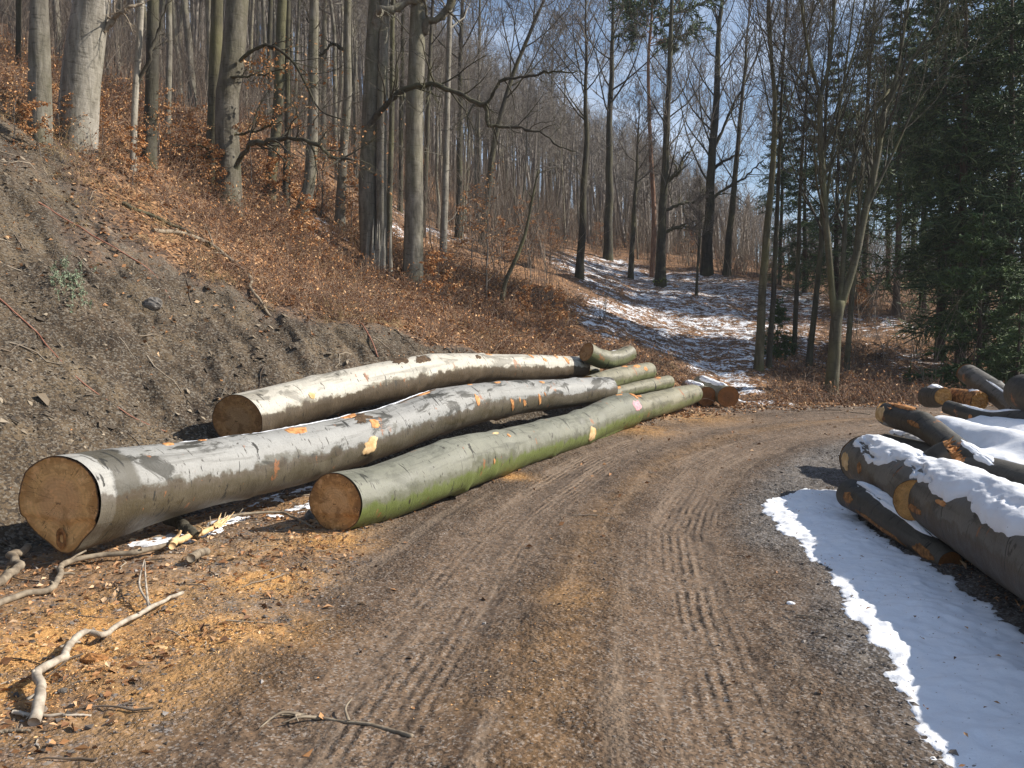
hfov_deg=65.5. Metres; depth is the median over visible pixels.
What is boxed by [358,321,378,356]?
dry runner
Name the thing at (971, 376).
beech log
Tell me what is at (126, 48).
sapling thicket
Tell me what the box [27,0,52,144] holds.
beech tree
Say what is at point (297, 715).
road twig
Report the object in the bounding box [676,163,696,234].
hillside tree
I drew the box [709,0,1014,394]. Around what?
multistem tree
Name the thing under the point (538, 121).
hillside tree
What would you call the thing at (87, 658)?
wood chunk
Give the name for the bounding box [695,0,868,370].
young tree
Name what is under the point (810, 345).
young tree
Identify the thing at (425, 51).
hillside tree
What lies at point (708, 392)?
beech log
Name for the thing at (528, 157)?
hillside tree
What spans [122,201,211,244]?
bank branch
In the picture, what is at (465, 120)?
hillside tree
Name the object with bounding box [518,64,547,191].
hillside tree
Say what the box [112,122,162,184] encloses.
beech sapling
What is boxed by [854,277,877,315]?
beech sapling
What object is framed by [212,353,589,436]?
beech log
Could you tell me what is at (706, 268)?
beech tree
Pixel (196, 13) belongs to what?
hillside tree
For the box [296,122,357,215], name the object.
beech sapling
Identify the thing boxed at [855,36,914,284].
spruce tree
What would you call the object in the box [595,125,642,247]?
hillside tree
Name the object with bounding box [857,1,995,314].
spruce tree
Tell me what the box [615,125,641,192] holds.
hillside tree
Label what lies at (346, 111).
beech tree
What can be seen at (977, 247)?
young spruce
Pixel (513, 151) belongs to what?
hillside tree
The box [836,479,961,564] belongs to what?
beech log
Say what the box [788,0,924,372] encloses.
young tree
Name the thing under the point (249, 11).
hillside tree
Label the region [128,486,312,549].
snow
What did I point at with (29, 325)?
dry runner
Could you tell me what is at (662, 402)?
beech log
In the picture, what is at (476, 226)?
beech sapling
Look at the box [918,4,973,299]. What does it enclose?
spruce tree
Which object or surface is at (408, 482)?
beech log
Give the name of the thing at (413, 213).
beech tree
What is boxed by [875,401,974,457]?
beech log
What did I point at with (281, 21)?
beech tree
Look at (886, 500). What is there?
snow cap
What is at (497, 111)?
hillside tree
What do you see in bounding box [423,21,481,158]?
hillside tree
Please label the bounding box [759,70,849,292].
spruce tree
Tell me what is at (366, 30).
hillside tree
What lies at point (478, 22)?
beech tree
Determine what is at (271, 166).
beech sapling
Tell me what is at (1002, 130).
spruce tree
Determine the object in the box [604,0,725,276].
pine tree
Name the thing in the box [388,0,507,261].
beech tree
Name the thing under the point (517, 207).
beech sapling
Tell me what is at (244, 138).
beech sapling
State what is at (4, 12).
hillside tree
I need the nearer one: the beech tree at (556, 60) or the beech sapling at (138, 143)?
the beech sapling at (138, 143)
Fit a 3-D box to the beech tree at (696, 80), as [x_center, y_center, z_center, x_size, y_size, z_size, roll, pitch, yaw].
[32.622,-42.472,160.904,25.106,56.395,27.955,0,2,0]
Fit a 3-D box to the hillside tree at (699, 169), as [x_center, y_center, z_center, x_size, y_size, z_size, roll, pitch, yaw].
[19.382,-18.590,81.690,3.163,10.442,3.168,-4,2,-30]
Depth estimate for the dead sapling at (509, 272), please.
22.12 m
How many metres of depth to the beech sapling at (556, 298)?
20.10 m
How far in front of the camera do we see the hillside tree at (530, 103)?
46.30 m
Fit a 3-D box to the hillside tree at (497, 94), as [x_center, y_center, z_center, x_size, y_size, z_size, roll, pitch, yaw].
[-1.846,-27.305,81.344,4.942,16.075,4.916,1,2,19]
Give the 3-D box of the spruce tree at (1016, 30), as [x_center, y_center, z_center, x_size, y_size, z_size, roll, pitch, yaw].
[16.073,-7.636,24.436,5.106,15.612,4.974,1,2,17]
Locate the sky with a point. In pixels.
(590, 94)
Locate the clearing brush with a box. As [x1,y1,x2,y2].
[556,273,953,394]
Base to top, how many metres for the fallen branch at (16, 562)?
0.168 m
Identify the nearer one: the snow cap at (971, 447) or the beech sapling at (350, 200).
the snow cap at (971, 447)
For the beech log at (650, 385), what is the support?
on the beech log at (662, 402)
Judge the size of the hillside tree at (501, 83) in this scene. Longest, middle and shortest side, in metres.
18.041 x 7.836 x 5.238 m
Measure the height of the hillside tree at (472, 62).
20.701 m
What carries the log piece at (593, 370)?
on the beech log at (624, 375)
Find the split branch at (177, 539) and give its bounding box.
[168,512,233,549]
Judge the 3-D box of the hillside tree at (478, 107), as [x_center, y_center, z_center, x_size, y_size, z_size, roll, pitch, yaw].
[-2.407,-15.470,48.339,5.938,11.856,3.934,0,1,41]
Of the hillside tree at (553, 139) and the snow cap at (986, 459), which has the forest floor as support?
the hillside tree at (553, 139)
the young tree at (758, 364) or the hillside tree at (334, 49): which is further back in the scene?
the hillside tree at (334, 49)
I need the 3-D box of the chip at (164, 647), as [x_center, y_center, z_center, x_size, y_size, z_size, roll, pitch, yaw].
[-1.990,1.490,4.502,0.094,0.025,0.057,0,2,0]
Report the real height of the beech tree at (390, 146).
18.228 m
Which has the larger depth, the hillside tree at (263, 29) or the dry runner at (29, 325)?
the hillside tree at (263, 29)
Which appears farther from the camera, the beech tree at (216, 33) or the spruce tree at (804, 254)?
the spruce tree at (804, 254)
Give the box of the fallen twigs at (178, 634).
[0,408,839,760]
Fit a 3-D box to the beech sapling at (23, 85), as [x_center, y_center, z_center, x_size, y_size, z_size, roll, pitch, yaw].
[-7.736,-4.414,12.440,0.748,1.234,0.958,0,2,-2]
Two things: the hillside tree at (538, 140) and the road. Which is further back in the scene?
the hillside tree at (538, 140)
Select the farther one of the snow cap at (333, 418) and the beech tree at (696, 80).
the beech tree at (696, 80)
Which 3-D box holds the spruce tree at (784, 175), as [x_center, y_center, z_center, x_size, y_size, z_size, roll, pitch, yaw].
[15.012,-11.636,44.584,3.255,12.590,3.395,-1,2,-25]
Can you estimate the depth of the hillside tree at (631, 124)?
52.59 m
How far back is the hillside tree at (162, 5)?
56.37 m
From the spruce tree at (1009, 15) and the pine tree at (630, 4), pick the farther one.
the pine tree at (630, 4)
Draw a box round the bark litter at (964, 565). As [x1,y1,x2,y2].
[826,487,1023,611]
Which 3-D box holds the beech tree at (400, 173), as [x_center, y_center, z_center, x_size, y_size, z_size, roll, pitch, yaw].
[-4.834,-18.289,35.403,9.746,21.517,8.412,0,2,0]
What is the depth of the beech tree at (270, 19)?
39.51 m
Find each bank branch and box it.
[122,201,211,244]
[151,225,270,316]
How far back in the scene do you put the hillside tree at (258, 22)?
64.09 m
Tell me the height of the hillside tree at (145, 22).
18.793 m
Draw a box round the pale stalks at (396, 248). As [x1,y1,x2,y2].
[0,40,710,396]
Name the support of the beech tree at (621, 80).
on the forest floor
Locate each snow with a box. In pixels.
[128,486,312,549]
[760,488,1023,767]
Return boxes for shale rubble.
[0,114,577,563]
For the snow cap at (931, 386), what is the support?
on the log piece at (933, 397)
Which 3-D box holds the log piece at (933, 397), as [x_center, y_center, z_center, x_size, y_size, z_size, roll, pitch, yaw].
[6.759,0.220,12.709,0.350,0.366,0.855,1,2,15]
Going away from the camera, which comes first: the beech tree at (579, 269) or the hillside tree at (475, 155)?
the beech tree at (579, 269)
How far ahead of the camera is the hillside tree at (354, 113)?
36.36 m
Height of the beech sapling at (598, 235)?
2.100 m
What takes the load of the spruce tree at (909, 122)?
on the forest floor
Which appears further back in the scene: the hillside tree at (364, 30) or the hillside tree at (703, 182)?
the hillside tree at (703, 182)
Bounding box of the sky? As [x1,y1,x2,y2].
[28,0,1023,273]
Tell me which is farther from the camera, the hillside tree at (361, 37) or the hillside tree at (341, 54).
the hillside tree at (361, 37)
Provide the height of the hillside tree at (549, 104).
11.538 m
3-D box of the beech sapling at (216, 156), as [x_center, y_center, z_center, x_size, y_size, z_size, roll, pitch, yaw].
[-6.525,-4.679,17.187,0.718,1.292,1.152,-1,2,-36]
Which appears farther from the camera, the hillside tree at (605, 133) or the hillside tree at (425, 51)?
the hillside tree at (605, 133)
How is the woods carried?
on the forest floor
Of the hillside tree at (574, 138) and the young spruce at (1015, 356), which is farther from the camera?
the hillside tree at (574, 138)
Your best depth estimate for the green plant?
10.05 m
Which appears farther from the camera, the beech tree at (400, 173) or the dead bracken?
the beech tree at (400, 173)
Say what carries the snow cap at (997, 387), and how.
on the beech log at (971, 376)
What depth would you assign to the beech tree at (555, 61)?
91.96 m
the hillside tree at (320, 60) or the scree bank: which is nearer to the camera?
the scree bank
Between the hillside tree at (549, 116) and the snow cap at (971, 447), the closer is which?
the snow cap at (971, 447)
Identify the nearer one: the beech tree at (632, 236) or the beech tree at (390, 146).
the beech tree at (390, 146)
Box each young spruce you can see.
[764,298,801,360]
[898,211,1023,388]
[962,276,1023,386]
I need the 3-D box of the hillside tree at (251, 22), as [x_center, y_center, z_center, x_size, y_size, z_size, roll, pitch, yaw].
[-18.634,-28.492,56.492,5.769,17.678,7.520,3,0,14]
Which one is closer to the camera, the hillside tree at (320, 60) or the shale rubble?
the shale rubble
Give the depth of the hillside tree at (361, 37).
53.29 m
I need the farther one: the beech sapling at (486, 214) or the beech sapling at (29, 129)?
the beech sapling at (486, 214)
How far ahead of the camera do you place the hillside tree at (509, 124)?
72.99 m
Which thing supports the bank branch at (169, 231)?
on the scree bank
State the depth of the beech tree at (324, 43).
34.81 m
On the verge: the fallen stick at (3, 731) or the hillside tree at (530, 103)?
the fallen stick at (3, 731)
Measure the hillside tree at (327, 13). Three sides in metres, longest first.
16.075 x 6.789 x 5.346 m
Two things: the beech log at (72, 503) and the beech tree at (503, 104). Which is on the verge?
the beech log at (72, 503)
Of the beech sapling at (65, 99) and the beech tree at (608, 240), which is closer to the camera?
the beech sapling at (65, 99)
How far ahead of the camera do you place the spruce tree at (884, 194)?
43.47 m
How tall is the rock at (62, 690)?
0.034 m
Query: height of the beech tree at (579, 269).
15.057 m
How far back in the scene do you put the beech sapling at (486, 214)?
22.27 m
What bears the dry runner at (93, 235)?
on the scree bank
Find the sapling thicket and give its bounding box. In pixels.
[0,0,1023,382]
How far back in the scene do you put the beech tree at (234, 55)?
17.43 m
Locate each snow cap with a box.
[183,390,428,441]
[685,380,702,385]
[699,375,727,386]
[853,434,925,465]
[857,481,938,538]
[889,415,1023,464]
[904,456,936,469]
[909,458,1023,536]
[927,384,941,388]
[961,439,984,453]
[962,404,1013,411]
[973,453,993,465]
[986,380,1002,391]
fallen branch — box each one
[0,543,31,585]
[26,559,183,725]
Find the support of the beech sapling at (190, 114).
on the forest floor
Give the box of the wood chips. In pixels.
[0,408,755,757]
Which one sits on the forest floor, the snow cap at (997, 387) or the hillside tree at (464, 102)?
the hillside tree at (464, 102)
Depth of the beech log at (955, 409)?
11.17 m
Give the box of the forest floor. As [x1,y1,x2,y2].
[0,23,1021,405]
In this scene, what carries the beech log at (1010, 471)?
on the verge
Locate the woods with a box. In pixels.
[0,0,1020,275]
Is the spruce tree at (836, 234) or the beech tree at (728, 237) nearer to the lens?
the spruce tree at (836, 234)
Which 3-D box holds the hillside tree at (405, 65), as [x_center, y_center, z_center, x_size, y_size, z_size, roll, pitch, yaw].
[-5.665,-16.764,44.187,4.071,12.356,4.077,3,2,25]
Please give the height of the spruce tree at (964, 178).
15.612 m
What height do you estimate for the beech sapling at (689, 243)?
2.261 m
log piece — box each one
[587,365,599,374]
[917,386,951,407]
[949,388,988,408]
[1003,374,1023,409]
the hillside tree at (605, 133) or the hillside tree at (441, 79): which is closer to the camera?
the hillside tree at (441, 79)
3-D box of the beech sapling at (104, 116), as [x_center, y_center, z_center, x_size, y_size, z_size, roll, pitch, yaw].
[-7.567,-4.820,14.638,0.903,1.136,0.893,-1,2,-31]
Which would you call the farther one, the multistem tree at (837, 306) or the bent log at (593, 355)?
the multistem tree at (837, 306)
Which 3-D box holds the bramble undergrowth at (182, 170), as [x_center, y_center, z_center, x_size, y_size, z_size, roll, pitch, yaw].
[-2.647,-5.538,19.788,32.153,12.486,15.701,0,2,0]
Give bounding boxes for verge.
[0,403,1023,767]
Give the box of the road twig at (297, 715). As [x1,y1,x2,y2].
[259,698,413,737]
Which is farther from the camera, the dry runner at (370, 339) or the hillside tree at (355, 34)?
the hillside tree at (355, 34)
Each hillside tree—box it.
[1,0,15,24]
[51,0,61,54]
[114,0,137,69]
[133,0,138,46]
[143,4,146,43]
[159,0,179,77]
[164,0,210,22]
[165,1,182,58]
[172,0,184,95]
[181,0,196,106]
[204,0,210,109]
[241,0,270,132]
[243,0,254,105]
[247,0,261,105]
[248,0,255,100]
[273,0,275,69]
[291,0,303,101]
[291,0,308,127]
[291,0,368,177]
[293,0,356,180]
[293,0,360,140]
[301,0,363,103]
[302,0,361,37]
[320,0,352,141]
[321,0,366,68]
[327,1,395,128]
[335,0,400,145]
[339,0,433,143]
[342,0,426,91]
[351,0,446,180]
[353,1,394,123]
[359,5,410,108]
[387,8,445,128]
[388,0,445,169]
[395,6,439,95]
[397,24,479,228]
[398,0,453,108]
[401,35,486,246]
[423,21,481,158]
[423,32,523,222]
[425,28,469,192]
[432,2,496,228]
[432,52,488,200]
[435,14,485,146]
[441,29,485,165]
[451,10,497,157]
[451,51,507,221]
[453,31,498,166]
[464,56,530,226]
[472,43,512,176]
[472,56,518,186]
[481,32,528,214]
[484,46,562,237]
[486,63,545,226]
[489,71,531,202]
[493,41,518,177]
[506,98,535,205]
[511,68,550,213]
[514,74,558,212]
[514,77,557,237]
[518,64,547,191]
[524,84,582,243]
[528,90,579,224]
[534,85,593,215]
[541,79,563,193]
[550,114,595,225]
[573,124,605,221]
[579,98,619,209]
[590,117,624,169]
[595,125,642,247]
[612,115,630,205]
[613,110,636,209]
[614,114,656,258]
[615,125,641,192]
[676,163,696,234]
[678,161,693,232]
[683,170,714,262]
[684,157,706,189]
[690,160,722,247]
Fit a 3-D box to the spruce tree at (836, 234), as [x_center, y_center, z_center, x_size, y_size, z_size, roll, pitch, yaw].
[15.827,-9.981,38.431,5.248,12.740,5.368,0,2,-9]
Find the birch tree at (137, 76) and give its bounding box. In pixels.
[128,0,172,170]
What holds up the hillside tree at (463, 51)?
on the forest floor
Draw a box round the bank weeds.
[0,116,585,525]
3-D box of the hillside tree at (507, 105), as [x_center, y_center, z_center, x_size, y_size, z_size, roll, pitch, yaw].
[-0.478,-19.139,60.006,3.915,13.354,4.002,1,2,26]
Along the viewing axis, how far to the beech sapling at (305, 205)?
18.26 m
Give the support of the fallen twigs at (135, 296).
on the scree bank
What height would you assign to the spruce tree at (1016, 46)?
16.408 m
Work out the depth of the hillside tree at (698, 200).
53.58 m
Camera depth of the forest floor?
28.12 m
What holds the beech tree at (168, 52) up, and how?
on the forest floor
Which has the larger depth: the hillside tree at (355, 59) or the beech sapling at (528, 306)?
the hillside tree at (355, 59)
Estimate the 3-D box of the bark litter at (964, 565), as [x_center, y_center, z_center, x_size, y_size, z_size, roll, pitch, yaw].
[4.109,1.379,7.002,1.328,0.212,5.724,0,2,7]
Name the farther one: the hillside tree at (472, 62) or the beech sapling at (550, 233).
the hillside tree at (472, 62)
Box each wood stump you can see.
[162,516,198,538]
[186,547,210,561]
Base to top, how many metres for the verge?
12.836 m
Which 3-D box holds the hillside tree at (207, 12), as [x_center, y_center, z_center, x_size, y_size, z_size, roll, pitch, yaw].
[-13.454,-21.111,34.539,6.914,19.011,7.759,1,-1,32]
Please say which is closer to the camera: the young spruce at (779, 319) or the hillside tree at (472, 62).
the young spruce at (779, 319)
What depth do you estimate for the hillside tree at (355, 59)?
55.70 m
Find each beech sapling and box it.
[0,67,46,141]
[5,97,65,156]
[47,84,90,141]
[99,92,126,152]
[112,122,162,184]
[139,87,189,166]
[168,105,214,173]
[196,136,233,195]
[239,122,274,200]
[259,153,308,210]
[285,185,327,248]
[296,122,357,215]
[326,158,359,235]
[411,247,469,313]
[425,160,543,299]
[448,189,501,265]
[481,216,535,273]
[510,194,545,254]
[514,281,542,325]
[532,210,570,257]
[539,281,576,332]
[589,222,603,247]
[678,231,696,254]
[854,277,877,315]
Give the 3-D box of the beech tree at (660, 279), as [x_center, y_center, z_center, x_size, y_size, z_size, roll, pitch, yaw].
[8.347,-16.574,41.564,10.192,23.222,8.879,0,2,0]
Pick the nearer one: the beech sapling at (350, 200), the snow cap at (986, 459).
the snow cap at (986, 459)
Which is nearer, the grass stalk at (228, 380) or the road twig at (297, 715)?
the road twig at (297, 715)
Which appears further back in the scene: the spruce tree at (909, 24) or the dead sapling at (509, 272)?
the spruce tree at (909, 24)
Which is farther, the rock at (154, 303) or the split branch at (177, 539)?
the rock at (154, 303)
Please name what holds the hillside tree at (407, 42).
on the forest floor
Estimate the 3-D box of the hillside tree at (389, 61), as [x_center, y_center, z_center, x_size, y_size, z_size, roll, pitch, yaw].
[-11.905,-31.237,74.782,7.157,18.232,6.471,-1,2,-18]
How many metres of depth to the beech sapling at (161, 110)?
16.04 m
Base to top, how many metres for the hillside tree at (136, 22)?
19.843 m
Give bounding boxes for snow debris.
[771,485,1022,766]
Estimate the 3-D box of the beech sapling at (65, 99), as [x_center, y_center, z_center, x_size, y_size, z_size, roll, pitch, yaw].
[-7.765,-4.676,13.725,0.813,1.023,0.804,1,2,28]
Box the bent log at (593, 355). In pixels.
[579,343,636,368]
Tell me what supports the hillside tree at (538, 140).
on the forest floor
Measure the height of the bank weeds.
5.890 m
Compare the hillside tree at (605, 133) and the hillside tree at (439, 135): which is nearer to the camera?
the hillside tree at (439, 135)
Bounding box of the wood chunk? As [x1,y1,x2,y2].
[79,653,107,663]
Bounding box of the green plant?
[48,252,98,312]
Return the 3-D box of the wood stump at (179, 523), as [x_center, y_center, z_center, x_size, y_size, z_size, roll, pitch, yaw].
[-3.023,1.300,7.303,0.144,0.126,0.797,-2,2,-41]
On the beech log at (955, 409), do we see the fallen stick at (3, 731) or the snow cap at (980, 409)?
the snow cap at (980, 409)
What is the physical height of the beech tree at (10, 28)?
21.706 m
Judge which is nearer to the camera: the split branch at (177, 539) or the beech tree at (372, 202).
the split branch at (177, 539)
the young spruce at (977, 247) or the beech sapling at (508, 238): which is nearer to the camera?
the young spruce at (977, 247)
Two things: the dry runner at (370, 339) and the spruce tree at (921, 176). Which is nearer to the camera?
the dry runner at (370, 339)
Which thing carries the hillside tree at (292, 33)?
on the forest floor
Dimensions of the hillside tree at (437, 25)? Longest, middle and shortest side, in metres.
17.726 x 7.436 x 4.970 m
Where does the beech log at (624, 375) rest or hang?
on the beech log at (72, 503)
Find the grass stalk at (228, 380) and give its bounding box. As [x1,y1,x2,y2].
[219,359,237,400]
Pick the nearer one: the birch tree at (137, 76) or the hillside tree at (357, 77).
the birch tree at (137, 76)
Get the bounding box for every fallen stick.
[0,724,30,733]
[12,710,91,718]
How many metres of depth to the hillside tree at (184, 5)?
36.95 m
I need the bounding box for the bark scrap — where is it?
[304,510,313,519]
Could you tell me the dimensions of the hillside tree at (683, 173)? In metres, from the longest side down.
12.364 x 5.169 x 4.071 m
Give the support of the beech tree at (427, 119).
on the forest floor
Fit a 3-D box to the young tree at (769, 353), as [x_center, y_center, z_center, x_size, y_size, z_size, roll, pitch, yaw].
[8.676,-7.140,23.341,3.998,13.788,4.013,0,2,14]
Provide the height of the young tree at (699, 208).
6.490 m
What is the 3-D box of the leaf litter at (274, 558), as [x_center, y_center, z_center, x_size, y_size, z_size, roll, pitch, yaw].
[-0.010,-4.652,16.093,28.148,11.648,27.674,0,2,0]
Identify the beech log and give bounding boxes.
[18,377,617,553]
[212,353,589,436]
[309,393,643,530]
[582,362,656,385]
[617,375,674,394]
[636,384,702,421]
[682,381,715,406]
[693,376,738,406]
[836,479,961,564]
[839,436,1023,600]
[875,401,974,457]
[881,434,1023,484]
[942,400,1023,419]
[956,364,1016,409]
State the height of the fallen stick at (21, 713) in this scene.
0.034 m
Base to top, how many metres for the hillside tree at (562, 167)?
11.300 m
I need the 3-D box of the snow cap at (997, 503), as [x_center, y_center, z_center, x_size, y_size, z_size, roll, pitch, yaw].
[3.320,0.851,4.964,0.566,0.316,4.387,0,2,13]
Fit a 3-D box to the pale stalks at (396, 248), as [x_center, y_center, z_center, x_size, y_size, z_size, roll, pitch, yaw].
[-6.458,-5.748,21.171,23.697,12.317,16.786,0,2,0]
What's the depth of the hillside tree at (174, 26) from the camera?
43.72 m
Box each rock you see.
[57,687,68,693]
[144,297,162,310]
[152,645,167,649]
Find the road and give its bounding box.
[74,405,998,767]
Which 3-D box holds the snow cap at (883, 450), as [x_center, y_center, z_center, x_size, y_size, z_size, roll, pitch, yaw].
[3.974,0.720,8.331,0.537,0.261,1.891,0,2,10]
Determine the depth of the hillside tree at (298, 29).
45.00 m
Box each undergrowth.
[0,8,1012,372]
[0,34,1003,404]
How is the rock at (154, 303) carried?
on the scree bank
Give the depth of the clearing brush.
31.00 m
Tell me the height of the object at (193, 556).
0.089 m
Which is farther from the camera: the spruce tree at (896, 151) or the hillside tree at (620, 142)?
the hillside tree at (620, 142)
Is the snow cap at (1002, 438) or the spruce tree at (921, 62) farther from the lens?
the spruce tree at (921, 62)
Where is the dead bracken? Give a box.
[570,288,1015,403]
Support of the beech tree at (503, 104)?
on the forest floor
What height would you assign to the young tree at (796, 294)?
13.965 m
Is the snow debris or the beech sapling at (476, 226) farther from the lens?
the beech sapling at (476, 226)
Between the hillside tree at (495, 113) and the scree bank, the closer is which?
the scree bank
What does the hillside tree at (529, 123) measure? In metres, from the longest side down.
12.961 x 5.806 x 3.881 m
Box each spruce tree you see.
[750,65,807,285]
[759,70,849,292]
[780,51,892,300]
[812,5,912,295]
[855,0,940,315]
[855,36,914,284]
[857,0,1022,360]
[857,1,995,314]
[867,0,1023,363]
[883,36,933,248]
[886,0,1023,347]
[889,0,1023,369]
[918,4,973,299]
[935,0,1023,311]
[971,0,1023,312]
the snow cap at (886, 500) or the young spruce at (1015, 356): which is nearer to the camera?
the snow cap at (886, 500)
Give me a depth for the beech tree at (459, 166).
36.43 m
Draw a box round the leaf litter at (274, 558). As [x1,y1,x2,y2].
[0,76,992,767]
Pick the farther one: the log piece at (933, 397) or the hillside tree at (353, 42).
the hillside tree at (353, 42)
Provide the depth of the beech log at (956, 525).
6.09 m
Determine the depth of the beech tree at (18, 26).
18.24 m
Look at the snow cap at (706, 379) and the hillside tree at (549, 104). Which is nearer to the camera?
the snow cap at (706, 379)
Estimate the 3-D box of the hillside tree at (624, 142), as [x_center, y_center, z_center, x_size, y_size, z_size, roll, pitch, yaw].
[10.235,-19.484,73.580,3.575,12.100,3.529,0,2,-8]
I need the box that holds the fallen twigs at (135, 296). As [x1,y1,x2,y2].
[0,141,466,530]
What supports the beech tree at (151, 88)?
on the forest floor
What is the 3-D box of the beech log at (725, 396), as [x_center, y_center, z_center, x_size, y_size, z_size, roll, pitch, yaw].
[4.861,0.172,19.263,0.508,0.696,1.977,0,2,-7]
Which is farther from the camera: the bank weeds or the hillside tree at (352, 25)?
the hillside tree at (352, 25)
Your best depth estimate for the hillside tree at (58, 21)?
41.47 m
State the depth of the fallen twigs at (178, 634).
5.76 m
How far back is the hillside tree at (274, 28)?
68.02 m
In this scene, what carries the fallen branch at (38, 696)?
on the verge
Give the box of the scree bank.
[0,105,588,564]
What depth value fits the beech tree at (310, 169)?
21.58 m
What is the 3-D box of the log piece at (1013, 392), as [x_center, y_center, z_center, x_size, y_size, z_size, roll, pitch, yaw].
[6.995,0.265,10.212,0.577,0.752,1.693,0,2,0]
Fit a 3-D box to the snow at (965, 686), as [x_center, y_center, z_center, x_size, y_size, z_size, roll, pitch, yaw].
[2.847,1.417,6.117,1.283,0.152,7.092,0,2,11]
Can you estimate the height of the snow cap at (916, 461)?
0.160 m
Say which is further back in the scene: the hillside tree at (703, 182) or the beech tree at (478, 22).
the hillside tree at (703, 182)
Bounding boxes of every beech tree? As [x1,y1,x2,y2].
[0,0,21,70]
[7,0,14,37]
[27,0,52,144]
[54,0,148,156]
[70,0,171,133]
[141,0,158,168]
[157,0,410,226]
[176,0,361,204]
[205,0,222,190]
[244,0,340,122]
[282,0,290,207]
[291,0,444,237]
[295,0,406,216]
[319,0,342,161]
[340,0,405,213]
[352,0,600,271]
[358,0,471,237]
[387,0,394,241]
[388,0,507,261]
[395,0,515,238]
[402,0,473,287]
[452,0,531,216]
[478,0,591,243]
[492,0,596,165]
[512,0,649,279]
[519,0,598,211]
[555,0,715,260]
[569,0,684,142]
[571,0,756,287]
[603,70,680,278]
[615,25,732,166]
[640,0,788,275]
[672,0,783,275]
[698,35,777,215]
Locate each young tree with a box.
[680,168,725,295]
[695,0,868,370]
[730,0,920,366]
[735,0,865,358]
[738,0,873,368]
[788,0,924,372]
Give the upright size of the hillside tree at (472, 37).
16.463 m
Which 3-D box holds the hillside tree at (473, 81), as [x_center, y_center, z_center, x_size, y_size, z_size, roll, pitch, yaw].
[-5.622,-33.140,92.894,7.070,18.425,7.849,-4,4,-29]
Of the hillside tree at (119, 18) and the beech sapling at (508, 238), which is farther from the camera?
the hillside tree at (119, 18)
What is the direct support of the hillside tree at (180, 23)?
on the forest floor
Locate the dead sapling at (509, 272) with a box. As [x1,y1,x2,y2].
[500,167,554,305]
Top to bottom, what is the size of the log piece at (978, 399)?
0.328 m
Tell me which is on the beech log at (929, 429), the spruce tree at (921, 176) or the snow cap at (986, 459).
the snow cap at (986, 459)
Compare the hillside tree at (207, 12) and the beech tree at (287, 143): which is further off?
the hillside tree at (207, 12)
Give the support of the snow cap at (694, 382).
on the beech log at (708, 392)
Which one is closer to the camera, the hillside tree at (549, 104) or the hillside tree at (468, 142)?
the hillside tree at (468, 142)
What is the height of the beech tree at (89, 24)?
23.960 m
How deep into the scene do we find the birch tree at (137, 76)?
14.87 m
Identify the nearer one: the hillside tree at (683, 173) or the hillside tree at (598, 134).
the hillside tree at (598, 134)
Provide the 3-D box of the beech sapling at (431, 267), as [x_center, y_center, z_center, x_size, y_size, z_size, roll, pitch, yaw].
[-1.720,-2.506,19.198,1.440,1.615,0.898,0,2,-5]
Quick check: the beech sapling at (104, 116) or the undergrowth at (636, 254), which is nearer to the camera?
the beech sapling at (104, 116)
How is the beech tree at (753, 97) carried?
on the forest floor
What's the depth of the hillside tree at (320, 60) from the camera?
41.59 m
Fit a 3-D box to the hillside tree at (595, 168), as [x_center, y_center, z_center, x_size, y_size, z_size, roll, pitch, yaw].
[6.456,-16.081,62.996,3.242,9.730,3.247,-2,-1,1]
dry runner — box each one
[0,298,165,431]
[38,202,170,298]
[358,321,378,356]

